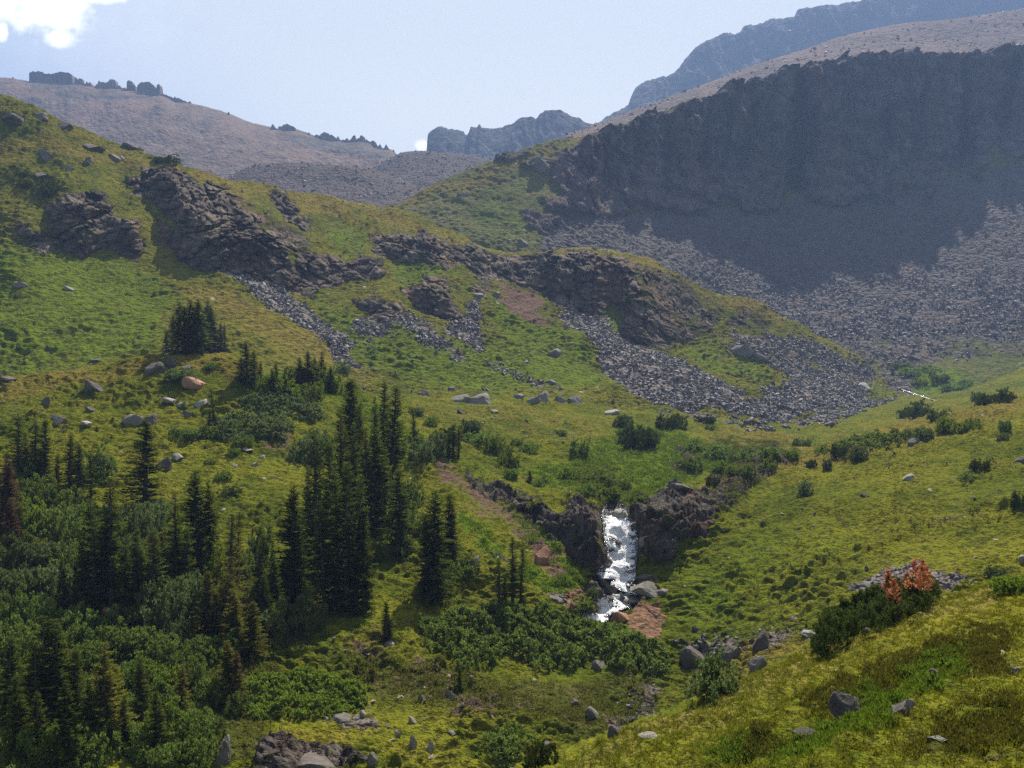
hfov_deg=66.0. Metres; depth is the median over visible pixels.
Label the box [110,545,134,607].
spruce tree
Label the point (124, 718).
spruce tree
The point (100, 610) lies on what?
willow bush
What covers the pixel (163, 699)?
willow bush
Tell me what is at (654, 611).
boulder
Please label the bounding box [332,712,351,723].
boulder
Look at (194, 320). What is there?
spruce tree
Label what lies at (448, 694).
boulder
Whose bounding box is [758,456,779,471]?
willow bush
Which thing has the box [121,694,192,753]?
willow bush
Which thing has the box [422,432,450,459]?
willow bush
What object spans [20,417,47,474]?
spruce tree
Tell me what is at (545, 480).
willow bush
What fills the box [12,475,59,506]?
willow bush
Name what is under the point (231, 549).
spruce tree
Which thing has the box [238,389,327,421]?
willow mat
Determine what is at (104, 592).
spruce tree
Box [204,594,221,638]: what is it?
spruce tree
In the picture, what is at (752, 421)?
boulder
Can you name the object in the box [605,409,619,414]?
boulder
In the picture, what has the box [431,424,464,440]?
dwarf conifer
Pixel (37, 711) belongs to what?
spruce tree
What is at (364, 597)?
spruce tree
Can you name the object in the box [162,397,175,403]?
boulder
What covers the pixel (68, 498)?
willow bush
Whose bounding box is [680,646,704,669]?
boulder
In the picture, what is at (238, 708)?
willow bush
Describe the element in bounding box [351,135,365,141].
rock tower
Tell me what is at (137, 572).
spruce tree
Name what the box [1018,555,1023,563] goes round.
boulder
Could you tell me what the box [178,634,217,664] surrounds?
willow bush
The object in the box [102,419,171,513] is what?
spruce tree
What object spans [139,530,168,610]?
spruce tree
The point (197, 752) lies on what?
willow bush
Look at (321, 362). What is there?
spruce tree
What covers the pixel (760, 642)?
boulder
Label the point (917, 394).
stream
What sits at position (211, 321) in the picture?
spruce tree
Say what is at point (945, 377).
willow bush
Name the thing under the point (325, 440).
willow bush
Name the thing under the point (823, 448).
willow bush
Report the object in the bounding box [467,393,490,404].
boulder
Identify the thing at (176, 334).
spruce tree
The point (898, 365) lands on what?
willow bush
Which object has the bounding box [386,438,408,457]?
willow bush
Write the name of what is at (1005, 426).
willow bush
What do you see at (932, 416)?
willow bush
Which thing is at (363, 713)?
boulder
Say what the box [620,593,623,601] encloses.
boulder
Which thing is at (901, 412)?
dwarf conifer
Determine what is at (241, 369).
spruce tree
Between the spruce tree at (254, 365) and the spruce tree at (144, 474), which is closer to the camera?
the spruce tree at (144, 474)
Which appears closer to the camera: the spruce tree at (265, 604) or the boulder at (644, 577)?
the spruce tree at (265, 604)
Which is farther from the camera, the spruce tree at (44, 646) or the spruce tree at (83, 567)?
the spruce tree at (83, 567)
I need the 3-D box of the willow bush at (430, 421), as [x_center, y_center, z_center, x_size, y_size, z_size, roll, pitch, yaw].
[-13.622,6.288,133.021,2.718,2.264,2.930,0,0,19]
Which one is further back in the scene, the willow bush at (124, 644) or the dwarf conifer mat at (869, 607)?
the willow bush at (124, 644)
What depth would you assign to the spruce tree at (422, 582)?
79.48 m
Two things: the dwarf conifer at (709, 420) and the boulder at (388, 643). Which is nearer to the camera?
the boulder at (388, 643)
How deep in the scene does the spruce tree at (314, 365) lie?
135.47 m
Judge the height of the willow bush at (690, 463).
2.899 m
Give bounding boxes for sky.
[0,0,860,153]
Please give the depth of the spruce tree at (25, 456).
89.36 m
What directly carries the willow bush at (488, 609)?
on the valley ground at (672, 523)
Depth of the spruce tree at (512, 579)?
79.68 m
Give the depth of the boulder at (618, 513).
101.77 m
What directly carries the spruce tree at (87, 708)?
on the valley ground at (672, 523)
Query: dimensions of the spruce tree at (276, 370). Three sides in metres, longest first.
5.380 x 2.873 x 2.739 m
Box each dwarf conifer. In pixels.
[5,168,34,176]
[30,177,66,196]
[152,153,181,163]
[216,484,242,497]
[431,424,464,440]
[521,740,559,767]
[611,414,633,427]
[616,423,642,444]
[619,426,660,450]
[655,413,680,429]
[671,413,687,430]
[694,416,716,424]
[705,474,723,486]
[804,459,817,467]
[830,444,853,457]
[895,406,914,418]
[902,397,932,419]
[968,458,996,471]
[974,392,996,405]
[990,386,1017,402]
[1009,490,1023,510]
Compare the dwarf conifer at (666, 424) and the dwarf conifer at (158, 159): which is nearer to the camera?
the dwarf conifer at (666, 424)
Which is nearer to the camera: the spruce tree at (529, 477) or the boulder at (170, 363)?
the spruce tree at (529, 477)
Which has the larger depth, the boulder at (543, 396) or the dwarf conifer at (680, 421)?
the boulder at (543, 396)
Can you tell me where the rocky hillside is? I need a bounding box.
[0,94,905,420]
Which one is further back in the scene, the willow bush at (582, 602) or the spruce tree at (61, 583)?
the willow bush at (582, 602)
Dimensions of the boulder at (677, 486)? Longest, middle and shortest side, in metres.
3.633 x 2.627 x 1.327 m
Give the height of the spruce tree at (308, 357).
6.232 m
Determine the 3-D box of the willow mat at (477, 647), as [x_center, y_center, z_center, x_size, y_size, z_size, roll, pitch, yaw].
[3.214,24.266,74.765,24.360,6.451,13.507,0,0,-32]
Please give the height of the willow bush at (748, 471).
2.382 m
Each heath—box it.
[0,435,800,765]
[726,617,1023,766]
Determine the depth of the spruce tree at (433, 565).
78.92 m
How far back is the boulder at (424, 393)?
194.45 m
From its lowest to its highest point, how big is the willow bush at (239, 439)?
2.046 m
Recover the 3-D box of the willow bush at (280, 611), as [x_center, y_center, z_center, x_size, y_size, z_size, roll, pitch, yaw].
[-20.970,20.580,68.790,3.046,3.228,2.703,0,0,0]
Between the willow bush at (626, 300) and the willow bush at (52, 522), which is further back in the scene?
the willow bush at (626, 300)
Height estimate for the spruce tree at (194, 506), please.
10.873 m
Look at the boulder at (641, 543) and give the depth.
94.87 m
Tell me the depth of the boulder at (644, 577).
91.92 m
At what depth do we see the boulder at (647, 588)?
89.24 m
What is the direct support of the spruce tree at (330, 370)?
on the valley ground at (672, 523)
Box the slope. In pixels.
[510,574,1023,767]
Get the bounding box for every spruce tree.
[0,458,30,542]
[0,498,21,555]
[0,636,25,729]
[1,675,33,759]
[3,413,30,478]
[6,641,54,729]
[10,615,63,727]
[15,691,53,767]
[16,432,37,478]
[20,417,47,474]
[22,618,85,729]
[32,420,56,480]
[47,679,88,767]
[50,456,66,491]
[53,556,75,610]
[53,650,92,735]
[55,434,85,492]
[60,444,90,501]
[66,498,116,605]
[70,541,92,602]
[76,641,131,746]
[76,680,96,731]
[78,522,119,609]
[81,477,130,617]
[82,455,103,498]
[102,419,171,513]
[106,664,139,727]
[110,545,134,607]
[114,529,149,612]
[115,696,137,751]
[127,542,149,606]
[127,655,158,722]
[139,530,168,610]
[143,691,170,754]
[155,535,173,591]
[156,469,224,572]
[159,314,176,352]
[160,331,170,353]
[160,491,197,584]
[162,301,186,353]
[170,664,191,712]
[171,306,190,353]
[174,299,204,353]
[177,527,195,575]
[181,308,202,353]
[187,298,215,353]
[192,571,222,635]
[195,309,211,351]
[200,300,216,352]
[201,481,227,569]
[203,306,218,353]
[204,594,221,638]
[205,389,220,422]
[205,573,241,640]
[206,317,221,352]
[206,413,211,425]
[212,640,251,705]
[214,514,251,600]
[215,323,225,351]
[219,556,242,631]
[219,589,256,648]
[220,324,229,351]
[226,650,245,701]
[231,342,256,385]
[232,511,247,588]
[234,357,244,379]
[237,601,269,660]
[244,350,263,380]
[247,549,266,609]
[253,482,316,604]
[255,556,286,611]
[257,361,265,380]
[257,576,276,629]
[267,369,280,391]
[269,364,281,390]
[282,369,289,393]
[282,521,316,602]
[291,357,307,385]
[296,351,320,386]
[297,426,351,569]
[298,464,321,586]
[306,441,344,577]
[309,501,343,610]
[310,357,321,380]
[315,465,353,612]
[317,351,327,377]
[321,408,362,533]
[323,366,337,393]
[327,462,373,614]
[328,378,369,491]
[331,474,375,618]
[334,379,375,474]
[338,423,368,553]
[342,400,369,507]
[346,510,378,614]
[354,427,384,538]
[355,427,404,531]
[364,395,388,485]
[369,381,393,478]
[377,602,399,642]
[378,469,417,553]
[379,449,396,520]
[380,384,415,487]
[402,489,460,607]
[410,413,419,436]
[412,513,443,603]
[436,493,464,564]
[444,436,453,459]
[445,425,457,457]
[445,506,460,558]
[454,427,462,458]
[455,666,465,691]
[493,559,507,601]
[500,579,508,603]
[505,538,526,604]
[515,543,531,603]
[526,470,534,481]
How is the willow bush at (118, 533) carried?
on the valley ground at (672, 523)
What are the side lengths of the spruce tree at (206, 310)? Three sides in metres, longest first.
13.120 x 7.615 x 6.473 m
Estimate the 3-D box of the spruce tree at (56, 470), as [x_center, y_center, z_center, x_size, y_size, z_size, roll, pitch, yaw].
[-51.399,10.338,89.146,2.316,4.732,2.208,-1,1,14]
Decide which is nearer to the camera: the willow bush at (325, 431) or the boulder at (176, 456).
the boulder at (176, 456)
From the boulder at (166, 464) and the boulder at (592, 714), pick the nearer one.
the boulder at (592, 714)
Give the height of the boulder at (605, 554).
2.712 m
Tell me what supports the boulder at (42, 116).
on the rocky hillside
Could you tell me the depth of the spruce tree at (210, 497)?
78.14 m
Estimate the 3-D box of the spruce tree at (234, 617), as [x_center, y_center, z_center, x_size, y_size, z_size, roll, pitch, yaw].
[-22.333,19.272,64.209,3.122,5.233,2.987,0,0,-3]
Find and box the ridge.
[0,77,395,177]
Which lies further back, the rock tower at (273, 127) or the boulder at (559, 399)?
the rock tower at (273, 127)
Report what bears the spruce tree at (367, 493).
on the valley ground at (672, 523)
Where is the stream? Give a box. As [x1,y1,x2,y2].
[901,389,935,400]
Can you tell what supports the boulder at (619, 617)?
on the valley ground at (672, 523)
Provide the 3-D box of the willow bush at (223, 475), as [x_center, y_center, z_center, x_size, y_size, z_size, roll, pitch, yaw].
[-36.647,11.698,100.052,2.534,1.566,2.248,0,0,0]
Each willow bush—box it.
[0,462,46,492]
[0,495,46,534]
[0,524,47,568]
[0,567,45,596]
[0,581,35,621]
[0,616,41,663]
[0,663,31,687]
[0,687,40,720]
[0,721,63,767]
[0,722,40,767]
[6,590,55,630]
[7,539,74,569]
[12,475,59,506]
[15,458,51,481]
[21,501,75,540]
[24,559,73,603]
[39,484,84,511]
[40,600,94,642]
[42,716,91,767]
[43,538,89,569]
[55,517,97,548]
[55,580,100,614]
[65,441,115,485]
[65,501,101,522]
[65,551,99,582]
[65,669,101,712]
[66,603,130,647]
[66,719,121,767]
[67,640,109,669]
[82,502,114,524]
[86,452,117,480]
[94,664,124,703]
[96,518,130,542]
[96,623,158,660]
[97,594,131,619]
[112,604,152,629]
[112,721,154,758]
[114,500,157,538]
[114,533,145,562]
[117,655,157,691]
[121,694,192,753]
[124,670,178,720]
[126,628,180,663]
[128,737,187,767]
[133,574,192,632]
[133,659,195,692]
[135,497,171,531]
[143,545,191,578]
[159,616,191,650]
[160,700,216,746]
[164,366,197,381]
[164,572,201,598]
[165,373,180,381]
[166,529,194,552]
[166,648,207,691]
[168,569,208,623]
[169,428,202,440]
[172,726,219,767]
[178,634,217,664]
[188,669,230,710]
[196,423,226,439]
[196,629,244,668]
[200,547,225,581]
[200,714,227,742]
[203,361,218,369]
[203,459,216,465]
[213,470,232,481]
[222,690,251,718]
[227,448,241,457]
[232,434,255,447]
[234,548,254,579]
[246,523,275,565]
[252,374,280,391]
[256,586,328,648]
[256,603,287,636]
[265,378,301,397]
[281,366,314,384]
[286,435,322,465]
[300,380,325,400]
[303,428,328,439]
[308,367,332,385]
[314,433,338,459]
[322,373,344,394]
[333,358,350,373]
[370,541,388,564]
[377,526,410,563]
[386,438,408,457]
[387,501,418,533]
[395,475,424,509]
[404,428,423,444]
[408,407,425,415]
[408,438,435,463]
[413,511,429,537]
[422,415,439,426]
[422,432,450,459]
[446,550,480,581]
[459,418,482,434]
[463,430,494,446]
[466,720,539,767]
[477,602,503,618]
[483,433,505,456]
[494,443,510,457]
[496,443,521,468]
[502,468,519,480]
[510,438,524,446]
[518,441,538,454]
[531,479,545,487]
[539,473,548,483]
[554,429,567,436]
[555,464,580,479]
[569,437,592,459]
[571,593,593,611]
[573,482,602,498]
[579,601,599,615]
[582,466,614,483]
[586,585,598,601]
[596,486,622,502]
[604,476,637,490]
[622,296,630,304]
[622,488,647,505]
[674,455,703,470]
[681,436,706,452]
[683,645,741,708]
[703,441,734,460]
[704,423,717,429]
[710,459,729,472]
[723,464,737,475]
[733,445,759,461]
[737,463,756,478]
[757,446,780,460]
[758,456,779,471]
[782,450,799,459]
[792,437,816,446]
[796,479,813,497]
[813,443,831,454]
[822,459,831,470]
[847,444,869,460]
[890,361,915,367]
[895,367,919,376]
[908,379,928,384]
[912,427,934,442]
[916,363,944,373]
[926,407,951,421]
[928,374,950,381]
[933,414,957,435]
[941,383,972,392]
[953,417,982,433]
[957,379,973,384]
[957,469,976,480]
[970,391,980,402]
[983,564,1013,578]
[986,573,1023,596]
[994,433,1010,440]
[997,420,1011,432]
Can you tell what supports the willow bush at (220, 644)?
on the valley ground at (672, 523)
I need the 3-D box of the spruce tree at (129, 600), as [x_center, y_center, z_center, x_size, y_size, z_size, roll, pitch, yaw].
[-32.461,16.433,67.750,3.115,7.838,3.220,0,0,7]
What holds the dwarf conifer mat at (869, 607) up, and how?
on the slope
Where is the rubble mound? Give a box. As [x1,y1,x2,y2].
[224,163,423,206]
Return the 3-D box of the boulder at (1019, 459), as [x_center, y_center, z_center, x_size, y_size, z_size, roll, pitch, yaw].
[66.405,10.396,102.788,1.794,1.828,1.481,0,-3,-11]
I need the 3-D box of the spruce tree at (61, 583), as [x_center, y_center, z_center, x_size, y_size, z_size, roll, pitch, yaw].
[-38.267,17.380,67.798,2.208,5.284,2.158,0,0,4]
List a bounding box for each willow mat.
[207,406,294,440]
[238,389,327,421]
[240,665,368,719]
[417,598,671,675]
[831,425,927,450]
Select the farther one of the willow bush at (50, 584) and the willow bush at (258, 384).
the willow bush at (258, 384)
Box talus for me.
[565,8,1023,137]
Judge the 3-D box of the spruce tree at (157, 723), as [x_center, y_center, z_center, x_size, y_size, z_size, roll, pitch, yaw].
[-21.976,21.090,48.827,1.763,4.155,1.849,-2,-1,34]
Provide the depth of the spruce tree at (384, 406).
107.86 m
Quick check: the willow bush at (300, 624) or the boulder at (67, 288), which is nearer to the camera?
the willow bush at (300, 624)
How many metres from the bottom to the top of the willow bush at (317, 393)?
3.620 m
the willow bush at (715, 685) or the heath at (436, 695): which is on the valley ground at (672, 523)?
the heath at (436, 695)
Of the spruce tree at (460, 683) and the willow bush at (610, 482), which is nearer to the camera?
the spruce tree at (460, 683)
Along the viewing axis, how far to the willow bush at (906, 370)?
348.14 m
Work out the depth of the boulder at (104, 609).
67.31 m
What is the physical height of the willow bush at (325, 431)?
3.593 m
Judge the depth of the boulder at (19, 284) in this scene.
193.38 m
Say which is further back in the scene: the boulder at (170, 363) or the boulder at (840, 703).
the boulder at (170, 363)
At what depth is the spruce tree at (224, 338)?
186.91 m
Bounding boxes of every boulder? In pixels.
[0,376,16,381]
[2,112,23,124]
[12,282,27,287]
[32,112,47,121]
[34,172,52,178]
[38,149,53,161]
[42,397,49,407]
[51,414,66,425]
[57,121,72,129]
[64,285,73,290]
[65,165,73,170]
[80,421,92,425]
[82,143,104,151]
[84,380,103,395]
[85,406,95,411]
[101,605,122,618]
[108,153,120,161]
[121,142,143,150]
[122,414,144,426]
[144,362,164,374]
[144,413,157,425]
[156,456,171,471]
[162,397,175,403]
[165,355,176,368]
[172,452,183,461]
[177,402,188,406]
[181,376,205,389]
[182,410,191,417]
[194,399,206,406]
[212,733,230,766]
[297,751,335,767]
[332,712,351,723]
[352,714,358,720]
[360,710,366,717]
[368,752,378,766]
[384,640,393,646]
[408,716,415,723]
[409,735,416,749]
[417,390,428,395]
[418,694,425,702]
[425,741,433,753]
[445,690,454,700]
[451,394,469,402]
[457,192,465,197]
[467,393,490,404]
[469,556,479,566]
[472,293,483,297]
[492,291,500,297]
[512,394,523,398]
[518,238,527,245]
[526,397,541,402]
[534,157,549,175]
[535,545,549,565]
[538,391,549,401]
[547,349,560,356]
[547,380,556,384]
[554,396,564,402]
[566,395,580,403]
[570,699,579,704]
[585,706,598,719]
[592,660,605,669]
[599,578,607,587]
[603,547,607,568]
[604,584,616,594]
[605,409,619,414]
[607,725,620,736]
[610,611,628,622]
[612,508,627,518]
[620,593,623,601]
[624,595,638,604]
[630,521,636,530]
[630,581,658,597]
[636,574,657,581]
[638,536,646,547]
[638,731,657,738]
[645,606,660,615]
[656,588,667,594]
[666,483,691,490]
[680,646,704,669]
[692,625,698,631]
[720,646,741,662]
[730,345,753,357]
[743,419,762,424]
[748,655,766,671]
[752,630,768,651]
[753,353,768,361]
[792,727,817,737]
[799,350,806,359]
[800,629,814,637]
[824,421,834,426]
[828,690,862,718]
[858,382,869,389]
[862,626,869,632]
[892,699,915,716]
[903,473,914,480]
[907,438,920,446]
[927,735,946,741]
[1011,666,1021,674]
[1013,457,1023,463]
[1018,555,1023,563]
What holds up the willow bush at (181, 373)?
on the valley ground at (672, 523)
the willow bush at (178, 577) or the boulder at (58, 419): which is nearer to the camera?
the willow bush at (178, 577)
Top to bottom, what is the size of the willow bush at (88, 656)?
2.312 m
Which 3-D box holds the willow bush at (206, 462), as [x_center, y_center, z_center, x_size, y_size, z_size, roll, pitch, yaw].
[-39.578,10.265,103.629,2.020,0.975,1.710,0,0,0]
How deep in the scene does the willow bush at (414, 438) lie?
120.90 m
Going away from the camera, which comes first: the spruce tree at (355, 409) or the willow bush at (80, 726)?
the willow bush at (80, 726)
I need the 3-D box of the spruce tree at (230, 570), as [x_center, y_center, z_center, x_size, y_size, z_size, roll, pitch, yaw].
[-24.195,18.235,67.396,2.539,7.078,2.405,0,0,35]
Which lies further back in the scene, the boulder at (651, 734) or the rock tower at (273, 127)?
the rock tower at (273, 127)
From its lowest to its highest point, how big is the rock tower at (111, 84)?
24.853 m
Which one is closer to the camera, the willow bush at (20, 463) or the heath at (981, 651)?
the heath at (981, 651)
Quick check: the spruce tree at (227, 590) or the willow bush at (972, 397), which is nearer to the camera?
the spruce tree at (227, 590)
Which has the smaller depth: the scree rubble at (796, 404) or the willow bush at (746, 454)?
the willow bush at (746, 454)
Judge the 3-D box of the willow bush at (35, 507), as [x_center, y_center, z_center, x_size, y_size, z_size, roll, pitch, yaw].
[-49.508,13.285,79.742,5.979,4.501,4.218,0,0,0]
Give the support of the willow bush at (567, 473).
on the valley ground at (672, 523)
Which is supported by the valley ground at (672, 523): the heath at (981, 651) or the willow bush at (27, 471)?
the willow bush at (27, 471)
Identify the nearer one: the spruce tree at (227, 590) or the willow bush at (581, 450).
the spruce tree at (227, 590)
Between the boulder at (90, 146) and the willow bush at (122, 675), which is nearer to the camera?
the willow bush at (122, 675)
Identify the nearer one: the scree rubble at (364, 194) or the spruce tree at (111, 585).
the spruce tree at (111, 585)
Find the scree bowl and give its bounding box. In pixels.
[388,42,1023,395]
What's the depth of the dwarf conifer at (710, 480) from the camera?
113.13 m
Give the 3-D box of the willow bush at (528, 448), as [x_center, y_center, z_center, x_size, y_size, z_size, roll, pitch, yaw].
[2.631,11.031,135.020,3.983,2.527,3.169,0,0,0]
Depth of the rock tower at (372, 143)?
1093.19 m
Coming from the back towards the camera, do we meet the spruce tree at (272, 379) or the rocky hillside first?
the rocky hillside
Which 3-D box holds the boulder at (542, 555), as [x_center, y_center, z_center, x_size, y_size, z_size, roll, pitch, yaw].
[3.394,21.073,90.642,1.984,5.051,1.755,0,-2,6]
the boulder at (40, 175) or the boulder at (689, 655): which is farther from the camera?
the boulder at (40, 175)
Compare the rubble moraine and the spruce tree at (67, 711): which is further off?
the rubble moraine
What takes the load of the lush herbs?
on the valley ground at (672, 523)
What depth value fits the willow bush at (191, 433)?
109.73 m
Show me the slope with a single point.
(569, 753)
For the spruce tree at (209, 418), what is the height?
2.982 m
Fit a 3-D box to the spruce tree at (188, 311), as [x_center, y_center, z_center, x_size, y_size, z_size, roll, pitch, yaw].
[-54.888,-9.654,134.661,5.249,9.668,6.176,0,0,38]
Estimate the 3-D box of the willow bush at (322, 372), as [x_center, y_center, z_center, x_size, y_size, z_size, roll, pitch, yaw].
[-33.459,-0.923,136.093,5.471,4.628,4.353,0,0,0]
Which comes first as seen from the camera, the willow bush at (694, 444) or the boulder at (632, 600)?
the boulder at (632, 600)
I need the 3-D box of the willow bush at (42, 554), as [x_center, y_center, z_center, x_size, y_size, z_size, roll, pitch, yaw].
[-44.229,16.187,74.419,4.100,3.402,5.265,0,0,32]
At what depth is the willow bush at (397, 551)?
86.52 m
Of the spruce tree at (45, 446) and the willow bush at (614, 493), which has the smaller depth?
the spruce tree at (45, 446)
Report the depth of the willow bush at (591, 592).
87.09 m
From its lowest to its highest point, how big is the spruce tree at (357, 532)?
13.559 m
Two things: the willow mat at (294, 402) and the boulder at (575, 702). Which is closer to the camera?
the boulder at (575, 702)
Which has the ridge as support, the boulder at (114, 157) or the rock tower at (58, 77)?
the rock tower at (58, 77)
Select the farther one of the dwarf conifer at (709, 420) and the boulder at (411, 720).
the dwarf conifer at (709, 420)
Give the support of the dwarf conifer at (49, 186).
on the rocky hillside
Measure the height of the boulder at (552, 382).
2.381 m
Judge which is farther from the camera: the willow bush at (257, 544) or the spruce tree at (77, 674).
the willow bush at (257, 544)
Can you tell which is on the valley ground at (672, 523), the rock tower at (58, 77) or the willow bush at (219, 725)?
the willow bush at (219, 725)
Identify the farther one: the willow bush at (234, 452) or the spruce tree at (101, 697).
the willow bush at (234, 452)
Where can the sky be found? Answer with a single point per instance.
(390, 73)
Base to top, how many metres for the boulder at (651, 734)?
0.082 m
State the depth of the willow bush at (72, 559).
73.20 m
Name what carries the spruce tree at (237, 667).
on the valley ground at (672, 523)
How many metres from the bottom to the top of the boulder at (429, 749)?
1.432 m
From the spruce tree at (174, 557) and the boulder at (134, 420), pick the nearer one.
the spruce tree at (174, 557)
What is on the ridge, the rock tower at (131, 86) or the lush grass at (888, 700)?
the rock tower at (131, 86)
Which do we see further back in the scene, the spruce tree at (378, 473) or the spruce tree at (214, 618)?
the spruce tree at (378, 473)
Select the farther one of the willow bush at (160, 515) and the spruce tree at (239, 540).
the willow bush at (160, 515)
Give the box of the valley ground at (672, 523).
[0,351,1023,767]
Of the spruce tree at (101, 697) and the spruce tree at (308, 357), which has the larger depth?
the spruce tree at (308, 357)
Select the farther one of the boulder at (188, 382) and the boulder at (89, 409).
the boulder at (188, 382)
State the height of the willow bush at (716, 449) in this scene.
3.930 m
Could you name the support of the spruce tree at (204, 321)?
on the valley ground at (672, 523)
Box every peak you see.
[427,110,593,158]
[597,0,1023,123]
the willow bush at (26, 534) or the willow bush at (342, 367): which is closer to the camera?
the willow bush at (26, 534)
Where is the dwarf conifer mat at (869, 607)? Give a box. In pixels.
[809,558,941,657]
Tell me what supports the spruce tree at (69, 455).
on the valley ground at (672, 523)
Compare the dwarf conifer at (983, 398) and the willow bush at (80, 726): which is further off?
the dwarf conifer at (983, 398)
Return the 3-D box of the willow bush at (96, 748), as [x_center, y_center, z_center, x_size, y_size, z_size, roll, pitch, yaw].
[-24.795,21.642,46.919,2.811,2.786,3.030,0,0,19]
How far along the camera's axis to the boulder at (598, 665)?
73.04 m
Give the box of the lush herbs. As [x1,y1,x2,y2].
[35,371,810,738]
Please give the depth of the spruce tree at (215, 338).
185.78 m
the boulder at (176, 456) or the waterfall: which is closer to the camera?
the waterfall
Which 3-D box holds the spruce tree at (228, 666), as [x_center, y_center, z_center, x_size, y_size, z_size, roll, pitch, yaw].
[-20.099,20.865,56.695,2.686,4.947,3.160,-1,0,-45]
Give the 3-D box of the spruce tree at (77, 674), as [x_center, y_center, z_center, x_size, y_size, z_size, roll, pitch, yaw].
[-27.134,19.624,48.876,2.794,6.278,2.664,1,-2,14]
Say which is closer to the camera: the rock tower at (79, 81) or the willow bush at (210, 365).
the willow bush at (210, 365)
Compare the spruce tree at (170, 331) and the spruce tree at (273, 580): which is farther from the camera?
the spruce tree at (170, 331)
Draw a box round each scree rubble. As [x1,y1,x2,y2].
[217,196,902,419]
[225,161,422,205]
[324,395,968,727]
[371,150,493,185]
[545,160,1023,389]
[565,9,1023,137]
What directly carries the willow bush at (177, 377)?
on the valley ground at (672, 523)
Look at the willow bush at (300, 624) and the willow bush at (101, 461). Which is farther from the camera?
the willow bush at (101, 461)
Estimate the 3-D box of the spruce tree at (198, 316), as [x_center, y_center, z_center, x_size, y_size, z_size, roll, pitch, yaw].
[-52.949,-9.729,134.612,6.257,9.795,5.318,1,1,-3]
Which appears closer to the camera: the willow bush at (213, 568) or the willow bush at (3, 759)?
the willow bush at (3, 759)
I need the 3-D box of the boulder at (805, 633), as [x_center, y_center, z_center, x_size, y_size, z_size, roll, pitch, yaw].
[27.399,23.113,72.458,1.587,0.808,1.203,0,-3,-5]
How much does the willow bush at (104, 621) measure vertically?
3.562 m
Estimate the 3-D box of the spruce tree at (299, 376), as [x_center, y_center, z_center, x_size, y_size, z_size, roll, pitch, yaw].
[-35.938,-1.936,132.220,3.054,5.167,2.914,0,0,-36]
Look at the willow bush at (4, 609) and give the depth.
64.44 m
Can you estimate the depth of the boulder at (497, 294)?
270.23 m
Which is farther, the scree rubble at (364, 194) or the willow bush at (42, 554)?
the scree rubble at (364, 194)
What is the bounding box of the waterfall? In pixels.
[576,514,637,621]
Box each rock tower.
[29,71,75,83]
[75,78,84,84]
[80,81,96,87]
[97,79,118,88]
[127,80,136,90]
[137,82,162,95]
[160,93,188,102]
[270,124,321,138]
[278,124,296,130]
[320,132,350,142]
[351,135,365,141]
[358,135,394,152]
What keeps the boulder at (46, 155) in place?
on the rocky hillside
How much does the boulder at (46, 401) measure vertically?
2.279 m
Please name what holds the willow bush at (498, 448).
on the valley ground at (672, 523)
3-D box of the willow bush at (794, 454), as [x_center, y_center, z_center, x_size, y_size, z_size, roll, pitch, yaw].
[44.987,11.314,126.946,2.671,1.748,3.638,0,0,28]
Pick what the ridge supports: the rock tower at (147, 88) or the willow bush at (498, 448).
the rock tower at (147, 88)
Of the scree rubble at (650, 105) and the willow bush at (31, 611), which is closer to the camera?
the willow bush at (31, 611)
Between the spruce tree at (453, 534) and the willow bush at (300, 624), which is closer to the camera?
the willow bush at (300, 624)
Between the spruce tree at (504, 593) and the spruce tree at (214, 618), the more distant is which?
the spruce tree at (504, 593)
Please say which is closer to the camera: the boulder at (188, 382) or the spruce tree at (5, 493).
the spruce tree at (5, 493)
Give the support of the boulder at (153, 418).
on the valley ground at (672, 523)
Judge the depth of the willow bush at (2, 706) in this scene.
51.02 m
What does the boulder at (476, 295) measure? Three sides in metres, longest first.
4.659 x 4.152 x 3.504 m
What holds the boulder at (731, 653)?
on the valley ground at (672, 523)
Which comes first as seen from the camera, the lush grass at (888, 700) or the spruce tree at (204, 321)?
the lush grass at (888, 700)
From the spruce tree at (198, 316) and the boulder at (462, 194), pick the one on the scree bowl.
the boulder at (462, 194)
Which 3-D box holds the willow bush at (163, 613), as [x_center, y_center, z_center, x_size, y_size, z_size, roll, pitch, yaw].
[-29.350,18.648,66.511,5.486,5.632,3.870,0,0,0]
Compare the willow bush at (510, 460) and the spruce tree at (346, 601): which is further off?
the willow bush at (510, 460)
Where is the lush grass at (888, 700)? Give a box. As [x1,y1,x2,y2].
[704,641,973,765]
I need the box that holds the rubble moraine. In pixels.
[373,151,492,187]
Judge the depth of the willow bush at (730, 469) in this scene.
117.92 m
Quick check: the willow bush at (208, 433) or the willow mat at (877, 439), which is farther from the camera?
the willow mat at (877, 439)
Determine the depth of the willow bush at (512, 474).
115.85 m
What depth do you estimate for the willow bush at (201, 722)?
50.17 m
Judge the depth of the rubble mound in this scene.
560.62 m
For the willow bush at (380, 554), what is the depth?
84.25 m
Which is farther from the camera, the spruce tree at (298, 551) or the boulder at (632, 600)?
the boulder at (632, 600)
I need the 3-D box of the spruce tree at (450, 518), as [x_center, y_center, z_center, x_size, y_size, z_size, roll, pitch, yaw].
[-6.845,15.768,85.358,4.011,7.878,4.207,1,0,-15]
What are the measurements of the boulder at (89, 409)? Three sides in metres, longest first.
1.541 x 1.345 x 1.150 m

